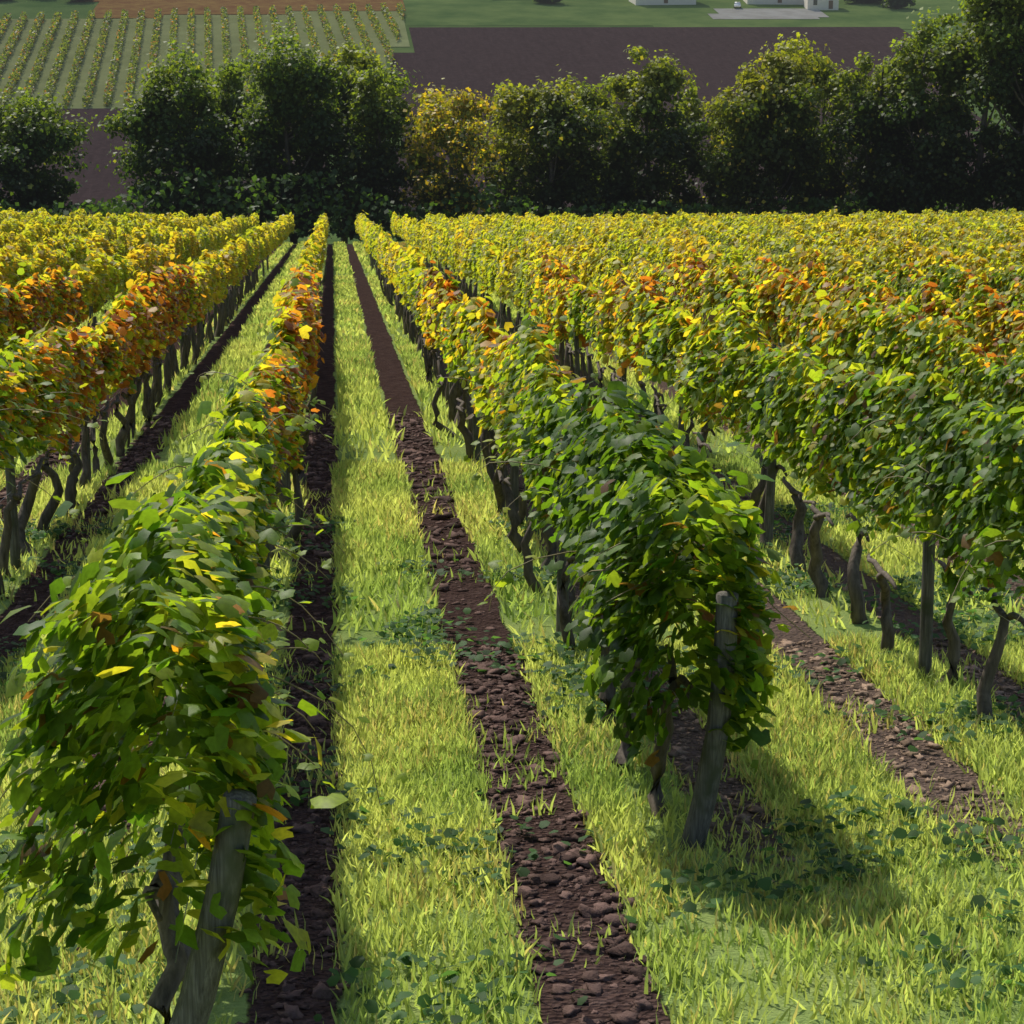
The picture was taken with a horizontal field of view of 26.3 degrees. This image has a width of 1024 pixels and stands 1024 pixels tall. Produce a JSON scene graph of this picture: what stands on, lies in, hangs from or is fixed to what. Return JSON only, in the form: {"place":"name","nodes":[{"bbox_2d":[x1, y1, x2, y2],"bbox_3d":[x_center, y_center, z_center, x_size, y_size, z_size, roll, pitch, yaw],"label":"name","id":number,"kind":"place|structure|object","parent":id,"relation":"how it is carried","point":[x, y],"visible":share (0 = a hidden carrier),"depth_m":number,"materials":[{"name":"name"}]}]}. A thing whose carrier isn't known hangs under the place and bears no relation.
{"place":"outdoors","nodes":[
{"label":"outdoors","id":0,"kind":"place"},
{"bbox_2d":[0,108,324,217],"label":"ploughed field","id":1,"kind":"structure","parent":0,"point":[95,186],"depth_m":381.38,"materials":[{"name":"brown soil"}]},
{"bbox_2d":[0,11,409,108],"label":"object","id":2,"kind":"object","parent":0,"point":[76,102],"depth_m":502.08,"materials":[{"name":"green plant"}]},
{"bbox_2d":[0,2,404,106],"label":"vines","id":3,"kind":"object","parent":2,"relation":"on","point":[41,57],"visible":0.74,"depth_m":497.93,"materials":[{"name":"green plant"}]},
{"bbox_2d":[76,0,405,17],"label":"plowed field","id":4,"kind":"structure","parent":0,"point":[132,7],"depth_m":558.73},
{"bbox_2d":[1,333,989,466],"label":"grass","id":5,"kind":"structure","parent":0,"point":[357,376],"depth_m":31.38,"materials":[{"name":"green plant"}]},
{"bbox_2d":[0,623,1023,1023],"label":"grass","id":6,"kind":"structure","parent":0,"point":[428,701],"depth_m":9.98,"materials":[{"name":"green plant"}]},
{"bbox_2d":[0,0,1023,1023],"bbox_3d":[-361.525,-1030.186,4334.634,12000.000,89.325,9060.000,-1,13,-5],"label":"ground","id":7,"kind":"structure","parent":0,"point":[396,390],"depth_m":11.32,"materials":[{"name":"green plant"}]},
{"bbox_2d":[193,241,458,276],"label":"grass","id":8,"kind":"structure","parent":7,"relation":"on","point":[340,256],"depth_m":99.32,"materials":[{"name":"green plant"}]},
{"bbox_2d":[64,274,777,338],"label":"grass","id":9,"kind":"structure","parent":7,"relation":"on","point":[348,310],"depth_m":56.86,"materials":[{"name":"green plant"}]},
{"bbox_2d":[0,289,1023,990],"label":"vine leaves","id":10,"kind":"object","parent":7,"relation":"on","point":[190,577],"visible":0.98,"depth_m":9.87,"materials":[{"name":"green plant"}]},
{"bbox_2d":[0,248,1023,454],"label":"vine leaves","id":11,"kind":"object","parent":7,"relation":"on","point":[880,315],"visible":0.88,"depth_m":27.09,"materials":[{"name":"yellow plant"}]},
{"bbox_2d":[0,502,1023,1023],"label":"weeds","id":12,"kind":"object","parent":7,"relation":"on","point":[406,958],"visible":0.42,"depth_m":10.43,"materials":[{"name":"green plant"}]},
{"bbox_2d":[0,219,1023,326],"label":"vine leaves","id":13,"kind":"object","parent":7,"relation":"on","point":[103,267],"visible":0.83,"depth_m":52.45,"materials":[{"name":"yellow plant"}]},
{"bbox_2d":[0,448,1023,647],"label":"grass","id":14,"kind":"structure","parent":7,"relation":"on","point":[367,503],"depth_m":18.86,"materials":[{"name":"green plant"}]},
{"bbox_2d":[0,637,1023,1023],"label":"clods","id":15,"kind":"object","parent":7,"relation":"on","point":[618,947],"visible":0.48,"depth_m":10.80,"materials":[{"name":"soil"}]},
{"bbox_2d":[0,264,1023,1023],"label":"grapevine trunks","id":16,"kind":"object","parent":7,"relation":"on","point":[166,912],"visible":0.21,"depth_m":18.48,"materials":[{"name":"brown wood"}]},
{"bbox_2d":[0,206,1023,265],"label":"vine leaves","id":17,"kind":"object","parent":7,"relation":"on","point":[213,231],"visible":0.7,"depth_m":94.97,"materials":[{"name":"yellow plant"}]},
{"bbox_2d":[0,411,1023,649],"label":"clods","id":18,"kind":"object","parent":7,"relation":"on","point":[412,452],"visible":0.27,"depth_m":22.81,"materials":[{"name":"soil"}]},
{"bbox_2d":[4,238,1023,1023],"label":"posts","id":19,"kind":"object","parent":7,"relation":"on","point":[198,992],"visible":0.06,"depth_m":9.92,"materials":[{"name":"grey wood"}]},
{"bbox_2d":[0,276,1022,962],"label":"wires","id":20,"kind":"object","parent":19,"relation":"attached to","point":[658,670],"visible":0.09,"depth_m":12.70,"materials":[{"name":"grey metal"}]},
{"bbox_2d":[629,0,695,4],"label":"house walls","id":21,"kind":"structure","parent":7,"relation":"on","point":[661,2],"depth_m":569.21,"materials":[{"name":"white paint"}]},
{"bbox_2d":[734,2,740,7],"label":"van","id":22,"kind":"object","parent":7,"relation":"on","point":[737,4],"visible":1,"depth_m":562.34,"materials":[{"name":"white paint"}]},
{"bbox_2d":[743,0,803,4],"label":"house walls","id":23,"kind":"structure","parent":7,"relation":"on","point":[789,2],"depth_m":572.18,"materials":[{"name":"white paint"}]},
{"bbox_2d":[804,0,838,9],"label":"house walls","id":24,"kind":"structure","parent":7,"relation":"on","point":[820,5],"depth_m":562.77,"materials":[{"name":"white paint"}]},
{"bbox_2d":[0,334,1023,809],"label":"shoot","id":25,"kind":"object","parent":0,"point":[680,588],"depth_m":12.16,"materials":[{"name":"plant"}]},
{"bbox_2d":[403,0,966,28],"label":"lawn","id":26,"kind":"structure","parent":0,"point":[531,13],"depth_m":552.70,"materials":[{"name":"green plant"}]},
{"bbox_2d":[390,27,1008,216],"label":"ploughed field","id":27,"kind":"structure","parent":0,"point":[481,59],"depth_m":495.60,"materials":[{"name":"brown soil"}]},
{"bbox_2d":[708,8,828,18],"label":"yard","id":28,"kind":"structure","parent":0,"point":[766,13],"depth_m":555.04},
{"bbox_2d":[829,0,832,8],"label":"house door","id":29,"kind":"structure","parent":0,"point":[830,4],"depth_m":562.73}
]}

